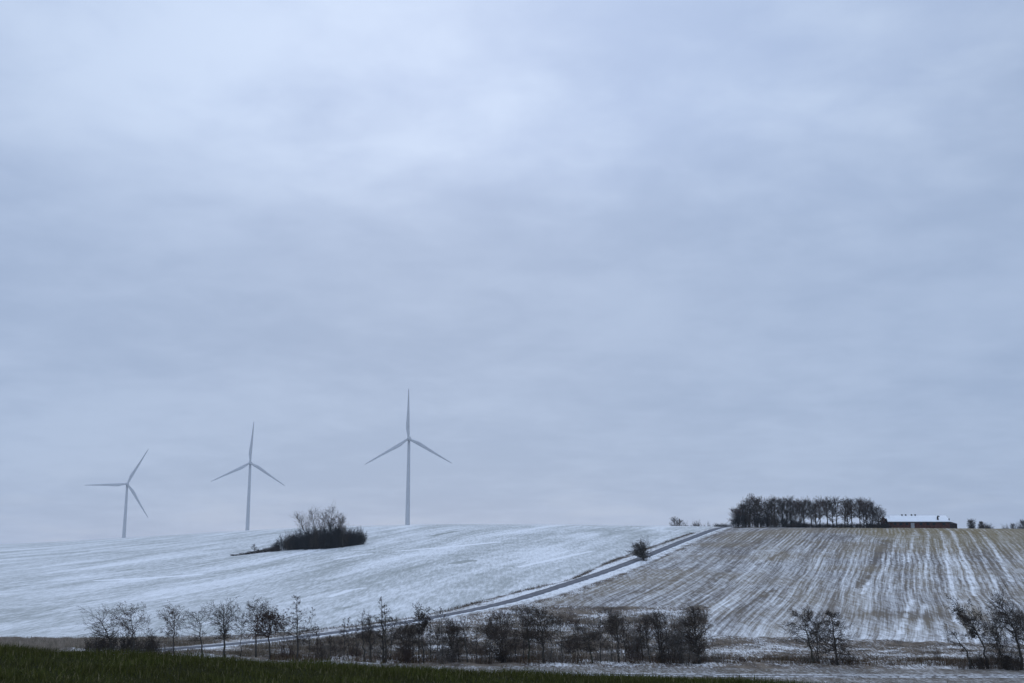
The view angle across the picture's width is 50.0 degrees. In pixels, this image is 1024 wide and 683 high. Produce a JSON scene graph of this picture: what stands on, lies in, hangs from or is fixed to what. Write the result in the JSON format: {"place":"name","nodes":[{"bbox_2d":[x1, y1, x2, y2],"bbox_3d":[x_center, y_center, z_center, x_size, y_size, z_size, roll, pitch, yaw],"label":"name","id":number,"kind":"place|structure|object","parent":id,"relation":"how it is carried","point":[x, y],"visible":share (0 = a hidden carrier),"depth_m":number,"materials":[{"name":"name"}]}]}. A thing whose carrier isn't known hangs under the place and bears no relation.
{"place":"outdoors","nodes":[
{"label":"outdoors","id":0,"kind":"place"},
{"bbox_2d":[120,526,731,651],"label":"road","id":1,"kind":"structure","parent":0,"point":[547,590],"depth_m":241.44,"materials":[{"name":"soil"}]},
{"bbox_2d":[0,524,1023,682],"bbox_3d":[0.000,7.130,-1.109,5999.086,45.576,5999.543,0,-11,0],"label":"ground","id":2,"kind":"structure","parent":0,"point":[879,587],"depth_m":277.09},
{"bbox_2d":[81,633,114,651],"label":"shrub","id":3,"kind":"object","parent":2,"relation":"on","point":[96,645],"visible":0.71,"depth_m":166.06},
{"bbox_2d":[0,634,213,649],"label":"reeds","id":4,"kind":"object","parent":2,"relation":"on","point":[48,642],"visible":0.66,"depth_m":182.81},
{"bbox_2d":[75,605,139,650],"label":"bare tree","id":5,"kind":"object","parent":2,"relation":"on","point":[110,640],"visible":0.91,"depth_m":164.98,"materials":[{"name":"brown plant"}]},
{"bbox_2d":[88,450,147,537],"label":"wind turbine","id":6,"kind":"object","parent":2,"relation":"on","point":[126,501],"visible":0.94,"depth_m":1222.14,"materials":[{"name":"grey paint"}]},
{"bbox_2d":[104,630,140,652],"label":"shrub","id":7,"kind":"object","parent":2,"relation":"on","point":[128,643],"visible":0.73,"depth_m":165.73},
{"bbox_2d":[99,601,151,652],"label":"bare tree","id":8,"kind":"object","parent":2,"relation":"on","point":[128,613],"visible":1,"depth_m":162.38,"materials":[{"name":"brown plant"}]},
{"bbox_2d":[134,632,162,653],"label":"shrub","id":9,"kind":"object","parent":2,"relation":"on","point":[148,648],"visible":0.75,"depth_m":164.85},
{"bbox_2d":[154,600,189,653],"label":"bare tree","id":10,"kind":"object","parent":2,"relation":"on","point":[173,622],"visible":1,"depth_m":160.85,"materials":[{"name":"brown plant"}]},
{"bbox_2d":[174,602,229,655],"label":"bare tree","id":11,"kind":"object","parent":2,"relation":"on","point":[197,621],"visible":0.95,"depth_m":159.84,"materials":[{"name":"brown plant"}]},
{"bbox_2d":[134,634,300,657],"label":"rough grass","id":12,"kind":"structure","parent":2,"relation":"on","point":[265,647],"depth_m":174.30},
{"bbox_2d":[200,596,240,656],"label":"bare tree","id":13,"kind":"object","parent":2,"relation":"on","point":[224,617],"visible":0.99,"depth_m":159.34,"materials":[{"name":"brown plant"}]},
{"bbox_2d":[211,423,284,530],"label":"wind turbine","id":14,"kind":"object","parent":2,"relation":"on","point":[250,463],"visible":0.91,"depth_m":1167.12,"materials":[{"name":"grey paint"}]},
{"bbox_2d":[228,595,273,656],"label":"bare tree","id":15,"kind":"object","parent":2,"relation":"on","point":[253,609],"visible":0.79,"depth_m":159.46,"materials":[{"name":"brown plant"}]},
{"bbox_2d":[246,605,294,658],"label":"bare tree","id":16,"kind":"object","parent":2,"relation":"on","point":[268,614],"visible":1,"depth_m":157.55,"materials":[{"name":"brown plant"}]},
{"bbox_2d":[273,534,290,550],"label":"thorn bush","id":17,"kind":"object","parent":2,"relation":"on","point":[280,543],"visible":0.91,"depth_m":421.19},
{"bbox_2d":[276,637,296,656],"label":"shrub","id":18,"kind":"object","parent":2,"relation":"on","point":[283,652],"visible":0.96,"depth_m":158.82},
{"bbox_2d":[282,531,296,550],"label":"thorn bush","id":19,"kind":"object","parent":2,"relation":"on","point":[287,543],"visible":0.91,"depth_m":419.81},
{"bbox_2d":[281,596,312,660],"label":"bare tree","id":20,"kind":"object","parent":2,"relation":"on","point":[297,629],"visible":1,"depth_m":155.19,"materials":[{"name":"brown plant"}]},
{"bbox_2d":[289,528,305,549],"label":"thorn bush","id":21,"kind":"object","parent":2,"relation":"on","point":[297,542],"visible":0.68,"depth_m":417.93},
{"bbox_2d":[293,510,310,532],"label":"bare tree","id":22,"kind":"object","parent":2,"relation":"on","point":[301,520],"visible":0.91,"depth_m":422.31,"materials":[{"name":"brown plant"}]},
{"bbox_2d":[300,526,314,549],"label":"thorn bush","id":23,"kind":"object","parent":2,"relation":"on","point":[306,537],"visible":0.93,"depth_m":413.70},
{"bbox_2d":[305,507,323,535],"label":"bare tree","id":24,"kind":"object","parent":2,"relation":"on","point":[310,512],"visible":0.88,"depth_m":420.04,"materials":[{"name":"brown plant"}]},
{"bbox_2d":[309,524,323,549],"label":"thorn bush","id":25,"kind":"object","parent":2,"relation":"on","point":[315,540],"visible":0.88,"depth_m":411.83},
{"bbox_2d":[312,638,327,659],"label":"shrub","id":26,"kind":"object","parent":2,"relation":"on","point":[320,652],"visible":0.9,"depth_m":155.75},
{"bbox_2d":[317,516,336,548],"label":"thorn bush","id":27,"kind":"object","parent":2,"relation":"on","point":[324,536],"visible":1,"depth_m":408.42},
{"bbox_2d":[323,504,339,531],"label":"bare tree","id":28,"kind":"object","parent":2,"relation":"on","point":[330,516],"visible":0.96,"depth_m":415.05,"materials":[{"name":"brown plant"}]},
{"bbox_2d":[327,518,341,548],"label":"thorn bush","id":29,"kind":"object","parent":2,"relation":"on","point":[335,538],"visible":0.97,"depth_m":408.36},
{"bbox_2d":[336,523,351,546],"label":"thorn bush","id":30,"kind":"object","parent":2,"relation":"on","point":[343,536],"visible":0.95,"depth_m":409.58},
{"bbox_2d":[343,524,359,546],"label":"thorn bush","id":31,"kind":"object","parent":2,"relation":"on","point":[354,538],"visible":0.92,"depth_m":411.28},
{"bbox_2d":[352,525,365,545],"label":"thorn bush","id":32,"kind":"object","parent":2,"relation":"on","point":[361,537],"visible":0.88,"depth_m":413.27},
{"bbox_2d":[350,611,371,661],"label":"bare tree","id":33,"kind":"object","parent":2,"relation":"on","point":[363,625],"visible":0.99,"depth_m":153.69,"materials":[{"name":"brown plant"}]},
{"bbox_2d":[362,614,375,661],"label":"bare tree","id":34,"kind":"object","parent":2,"relation":"on","point":[368,628],"visible":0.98,"depth_m":153.46,"materials":[{"name":"brown plant"}]},
{"bbox_2d":[366,597,402,662],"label":"bare tree","id":35,"kind":"object","parent":2,"relation":"on","point":[384,654],"visible":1,"depth_m":152.62,"materials":[{"name":"brown plant"}]},
{"bbox_2d":[380,616,403,656],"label":"bare tree","id":36,"kind":"object","parent":2,"relation":"on","point":[396,621],"visible":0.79,"depth_m":155.03,"materials":[{"name":"brown plant"}]},
{"bbox_2d":[395,638,415,663],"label":"shrub","id":37,"kind":"object","parent":2,"relation":"on","point":[405,651],"visible":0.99,"depth_m":151.55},
{"bbox_2d":[393,616,419,661],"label":"bare tree","id":38,"kind":"object","parent":2,"relation":"on","point":[403,637],"visible":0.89,"depth_m":153.10,"materials":[{"name":"brown plant"}]},
{"bbox_2d":[364,389,450,524],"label":"wind turbine","id":39,"kind":"object","parent":2,"relation":"on","point":[407,513],"visible":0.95,"depth_m":983.49,"materials":[{"name":"grey paint"}]},
{"bbox_2d":[404,602,435,662],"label":"bare tree","id":40,"kind":"object","parent":2,"relation":"on","point":[423,623],"visible":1,"depth_m":152.01,"materials":[{"name":"brown plant"}]},
{"bbox_2d":[434,606,447,658],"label":"bare tree","id":41,"kind":"object","parent":2,"relation":"on","point":[441,622],"visible":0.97,"depth_m":154.75,"materials":[{"name":"brown plant"}]},
{"bbox_2d":[430,637,464,663],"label":"shrub","id":42,"kind":"object","parent":2,"relation":"on","point":[443,651],"visible":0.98,"depth_m":151.21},
{"bbox_2d":[433,619,469,661],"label":"bare tree","id":43,"kind":"object","parent":2,"relation":"on","point":[452,636],"visible":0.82,"depth_m":152.74,"materials":[{"name":"brown plant"}]},
{"bbox_2d":[453,618,478,662],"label":"bare tree","id":44,"kind":"object","parent":2,"relation":"on","point":[463,629],"visible":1,"depth_m":151.33,"materials":[{"name":"brown plant"}]},
{"bbox_2d":[0,641,947,682],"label":"grass","id":45,"kind":"structure","parent":2,"relation":"on","point":[137,656],"depth_m":15.06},
{"bbox_2d":[473,642,493,663],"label":"shrub","id":46,"kind":"object","parent":2,"relation":"on","point":[484,657],"visible":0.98,"depth_m":150.69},
{"bbox_2d":[295,532,693,631],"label":"verge grass","id":47,"kind":"structure","parent":2,"relation":"on","point":[539,586],"depth_m":261.24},
{"bbox_2d":[289,610,704,656],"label":"rough grass","id":48,"kind":"structure","parent":2,"relation":"on","point":[301,648],"depth_m":183.28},
{"bbox_2d":[476,607,526,662],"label":"bare tree","id":49,"kind":"object","parent":2,"relation":"on","point":[499,656],"visible":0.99,"depth_m":151.00,"materials":[{"name":"brown plant"}]},
{"bbox_2d":[501,628,522,662],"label":"shrub","id":50,"kind":"object","parent":2,"relation":"on","point":[512,649],"visible":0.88,"depth_m":150.86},
{"bbox_2d":[509,606,540,661],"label":"bare tree","id":51,"kind":"object","parent":2,"relation":"on","point":[528,623],"visible":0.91,"depth_m":151.81,"materials":[{"name":"brown plant"}]},
{"bbox_2d":[514,602,566,662],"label":"bare tree","id":52,"kind":"object","parent":2,"relation":"on","point":[539,636],"visible":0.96,"depth_m":151.49,"materials":[{"name":"brown plant"}]},
{"bbox_2d":[540,643,570,663],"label":"shrub","id":53,"kind":"object","parent":2,"relation":"on","point":[548,655],"visible":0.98,"depth_m":150.79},
{"bbox_2d":[560,632,579,657],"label":"bare tree","id":54,"kind":"object","parent":2,"relation":"on","point":[567,642],"visible":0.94,"depth_m":152.77,"materials":[{"name":"brown plant"}]},
{"bbox_2d":[555,614,584,626],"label":"shrub","id":55,"kind":"object","parent":2,"relation":"on","point":[569,620],"visible":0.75,"depth_m":204.09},
{"bbox_2d":[567,619,605,661],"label":"bare tree","id":56,"kind":"object","parent":2,"relation":"on","point":[588,646],"visible":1,"depth_m":150.94,"materials":[{"name":"brown plant"}]},
{"bbox_2d":[594,612,607,661],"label":"bare tree","id":57,"kind":"object","parent":2,"relation":"on","point":[600,622],"visible":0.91,"depth_m":152.66,"materials":[{"name":"brown plant"}]},
{"bbox_2d":[592,642,619,662],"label":"shrub","id":58,"kind":"object","parent":2,"relation":"on","point":[611,658],"visible":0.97,"depth_m":151.21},
{"bbox_2d":[603,612,631,662],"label":"bare tree","id":59,"kind":"object","parent":2,"relation":"on","point":[611,620],"visible":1,"depth_m":152.03,"materials":[{"name":"brown plant"}]},
{"bbox_2d":[623,635,643,663],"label":"shrub","id":60,"kind":"object","parent":2,"relation":"on","point":[630,652],"visible":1,"depth_m":151.41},
{"bbox_2d":[620,629,654,659],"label":"bare tree","id":61,"kind":"object","parent":2,"relation":"on","point":[634,651],"visible":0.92,"depth_m":152.57,"materials":[{"name":"brown plant"}]},
{"bbox_2d":[624,535,651,560],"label":"bush","id":62,"kind":"object","parent":2,"relation":"on","point":[642,549],"visible":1,"depth_m":323.15,"materials":[{"name":"brown plant"}]},
{"bbox_2d":[270,651,1019,667],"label":"russet grass","id":63,"kind":"structure","parent":2,"relation":"on","point":[654,660],"depth_m":152.72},
{"bbox_2d":[634,619,659,660],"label":"bare tree","id":64,"kind":"object","parent":2,"relation":"on","point":[645,635],"visible":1,"depth_m":151.72,"materials":[{"name":"brown plant"}]},
{"bbox_2d":[643,611,675,662],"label":"bare tree","id":65,"kind":"object","parent":2,"relation":"on","point":[661,637],"visible":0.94,"depth_m":151.76,"materials":[{"name":"brown plant"}]},
{"bbox_2d":[660,642,684,663],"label":"shrub","id":66,"kind":"object","parent":2,"relation":"on","point":[675,657],"visible":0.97,"depth_m":150.00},
{"bbox_2d":[662,624,700,657],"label":"bare tree","id":67,"kind":"object","parent":2,"relation":"on","point":[676,639],"visible":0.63,"depth_m":153.13,"materials":[{"name":"brown plant"}]},
{"bbox_2d":[672,636,704,665],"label":"shrub","id":68,"kind":"object","parent":2,"relation":"on","point":[687,660],"visible":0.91,"depth_m":150.31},
{"bbox_2d":[672,602,714,663],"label":"bare tree","id":69,"kind":"object","parent":2,"relation":"on","point":[689,618],"visible":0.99,"depth_m":150.97,"materials":[{"name":"brown plant"}]},
{"bbox_2d":[687,606,710,622],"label":"shrub","id":70,"kind":"object","parent":2,"relation":"on","point":[701,615],"visible":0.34,"depth_m":209.64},
{"bbox_2d":[702,646,727,662],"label":"shrub","id":71,"kind":"object","parent":2,"relation":"on","point":[715,658],"visible":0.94,"depth_m":151.29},
{"bbox_2d":[727,504,752,526],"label":"bare tree","id":72,"kind":"object","parent":2,"relation":"on","point":[738,510],"visible":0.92,"depth_m":454.09,"materials":[{"name":"brown plant"}]},
{"bbox_2d":[735,507,748,527],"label":"thorn bush","id":73,"kind":"object","parent":2,"relation":"on","point":[742,523],"visible":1,"depth_m":450.74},
{"bbox_2d":[737,497,757,526],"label":"bare tree","id":74,"kind":"object","parent":2,"relation":"on","point":[749,502],"visible":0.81,"depth_m":458.05,"materials":[{"name":"brown plant"}]},
{"bbox_2d":[741,510,754,527],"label":"thorn bush","id":75,"kind":"object","parent":2,"relation":"on","point":[749,519],"visible":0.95,"depth_m":452.18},
{"bbox_2d":[750,496,769,526],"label":"bare tree","id":76,"kind":"object","parent":2,"relation":"on","point":[757,503],"visible":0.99,"depth_m":454.02,"materials":[{"name":"brown plant"}]},
{"bbox_2d":[752,511,769,526],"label":"thorn bush","id":77,"kind":"object","parent":2,"relation":"on","point":[756,522],"visible":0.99,"depth_m":451.89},
{"bbox_2d":[761,497,779,518],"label":"bare tree","id":78,"kind":"object","parent":2,"relation":"on","point":[768,505],"visible":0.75,"depth_m":462.13,"materials":[{"name":"brown plant"}]},
{"bbox_2d":[767,513,778,527],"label":"thorn bush","id":79,"kind":"object","parent":2,"relation":"on","point":[772,519],"visible":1,"depth_m":450.69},
{"bbox_2d":[765,497,783,517],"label":"bare tree","id":80,"kind":"object","parent":2,"relation":"on","point":[777,507],"visible":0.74,"depth_m":463.71,"materials":[{"name":"brown plant"}]},
{"bbox_2d":[773,497,788,517],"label":"bare tree","id":81,"kind":"object","parent":2,"relation":"on","point":[781,512],"visible":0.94,"depth_m":460.21,"materials":[{"name":"brown plant"}]},
{"bbox_2d":[780,512,796,526],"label":"thorn bush","id":82,"kind":"object","parent":2,"relation":"on","point":[788,520],"visible":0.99,"depth_m":451.55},
{"bbox_2d":[780,495,799,518],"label":"bare tree","id":83,"kind":"object","parent":2,"relation":"on","point":[789,505],"visible":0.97,"depth_m":458.55,"materials":[{"name":"brown plant"}]},
{"bbox_2d":[786,497,806,520],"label":"bare tree","id":84,"kind":"object","parent":2,"relation":"on","point":[797,504],"visible":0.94,"depth_m":458.40,"materials":[{"name":"brown plant"}]},
{"bbox_2d":[777,603,830,662],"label":"bare tree","id":85,"kind":"object","parent":2,"relation":"on","point":[803,628],"visible":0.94,"depth_m":150.97,"materials":[{"name":"brown plant"}]},
{"bbox_2d":[795,498,813,519],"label":"bare tree","id":86,"kind":"object","parent":2,"relation":"on","point":[801,512],"visible":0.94,"depth_m":457.45,"materials":[{"name":"brown plant"}]},
{"bbox_2d":[792,607,827,661],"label":"bare tree","id":87,"kind":"object","parent":2,"relation":"on","point":[817,617],"visible":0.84,"depth_m":151.06,"materials":[{"name":"brown plant"}]},
{"bbox_2d":[798,496,822,523],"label":"bare tree","id":88,"kind":"object","parent":2,"relation":"on","point":[809,503],"visible":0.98,"depth_m":454.42,"materials":[{"name":"brown plant"}]},
{"bbox_2d":[811,496,829,522],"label":"bare tree","id":89,"kind":"object","parent":2,"relation":"on","point":[819,507],"visible":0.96,"depth_m":455.80,"materials":[{"name":"brown plant"}]},
{"bbox_2d":[815,495,836,522],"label":"bare tree","id":90,"kind":"object","parent":2,"relation":"on","point":[829,508],"visible":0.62,"depth_m":460.53,"materials":[{"name":"brown plant"}]},
{"bbox_2d":[828,496,843,521],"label":"bare tree","id":91,"kind":"object","parent":2,"relation":"on","point":[835,506],"visible":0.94,"depth_m":461.89,"materials":[{"name":"brown plant"}]},
{"bbox_2d":[802,611,873,664],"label":"bush","id":92,"kind":"object","parent":2,"relation":"on","point":[834,644],"visible":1,"depth_m":148.18,"materials":[{"name":"brown plant"}]},
{"bbox_2d":[837,498,855,522],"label":"bare tree","id":93,"kind":"object","parent":2,"relation":"on","point":[848,505],"visible":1,"depth_m":454.71,"materials":[{"name":"brown plant"}]},
{"bbox_2d":[843,496,859,524],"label":"bare tree","id":94,"kind":"object","parent":2,"relation":"on","point":[851,503],"visible":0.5,"depth_m":463.77,"materials":[{"name":"brown plant"}]},
{"bbox_2d":[851,497,867,523],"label":"bare tree","id":95,"kind":"object","parent":2,"relation":"on","point":[858,514],"visible":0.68,"depth_m":462.85,"materials":[{"name":"brown plant"}]},
{"bbox_2d":[854,497,879,521],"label":"bare tree","id":96,"kind":"object","parent":2,"relation":"on","point":[863,507],"visible":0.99,"depth_m":456.46,"materials":[{"name":"brown plant"}]},
{"bbox_2d":[713,638,1022,660],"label":"rough grass","id":97,"kind":"structure","parent":2,"relation":"on","point":[862,642],"depth_m":169.54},
{"bbox_2d":[864,502,884,521],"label":"bare tree","id":98,"kind":"object","parent":2,"relation":"on","point":[871,508],"visible":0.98,"depth_m":455.07,"materials":[{"name":"brown plant"}]},
{"bbox_2d":[868,506,887,522],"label":"bare tree","id":99,"kind":"object","parent":2,"relation":"on","point":[878,514],"visible":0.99,"depth_m":453.76,"materials":[{"name":"brown plant"}]},
{"bbox_2d":[881,514,956,527],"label":"barn","id":100,"kind":"structure","parent":2,"relation":"on","point":[918,521],"depth_m":459.91,"materials":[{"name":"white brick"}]},
{"bbox_2d":[940,624,972,668],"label":"bare tree","id":101,"kind":"object","parent":2,"relation":"on","point":[964,647],"visible":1,"depth_m":144.83,"materials":[{"name":"brown plant"}]},
{"bbox_2d":[949,656,969,668],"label":"shrub","id":102,"kind":"object","parent":2,"relation":"on","point":[961,664],"visible":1,"depth_m":144.28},
{"bbox_2d":[943,595,990,667],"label":"bare tree","id":103,"kind":"object","parent":2,"relation":"on","point":[969,620],"visible":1,"depth_m":145.31,"materials":[{"name":"brown plant"}]},
{"bbox_2d":[967,650,990,668],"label":"shrub","id":104,"kind":"object","parent":2,"relation":"on","point":[982,662],"visible":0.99,"depth_m":144.34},
{"bbox_2d":[984,647,1005,668],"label":"shrub","id":105,"kind":"object","parent":2,"relation":"on","point":[991,662],"visible":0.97,"depth_m":144.52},
{"bbox_2d":[978,613,1021,668],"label":"bare tree","id":106,"kind":"object","parent":2,"relation":"on","point":[994,633],"visible":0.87,"depth_m":145.27,"materials":[{"name":"brown plant"}]},
{"bbox_2d":[985,583,1023,669],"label":"bare tree","id":107,"kind":"object","parent":2,"relation":"on","point":[1015,633],"visible":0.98,"depth_m":143.85,"materials":[{"name":"brown plant"}]},
{"bbox_2d":[1000,645,1023,670],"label":"shrub","id":108,"kind":"object","parent":2,"relation":"on","point":[1016,663],"visible":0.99,"depth_m":142.73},
{"bbox_2d":[1004,606,1023,652],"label":"bare tree","id":109,"kind":"object","parent":2,"relation":"on","point":[1022,618],"visible":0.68,"depth_m":145.16,"materials":[{"name":"brown plant"}]},
{"bbox_2d":[0,0,1023,543],"label":"sky","id":110,"kind":"structure","parent":0,"point":[616,262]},
{"bbox_2d":[479,672,1023,677],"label":"path","id":111,"kind":"structure","parent":0,"point":[874,675],"depth_m":135.91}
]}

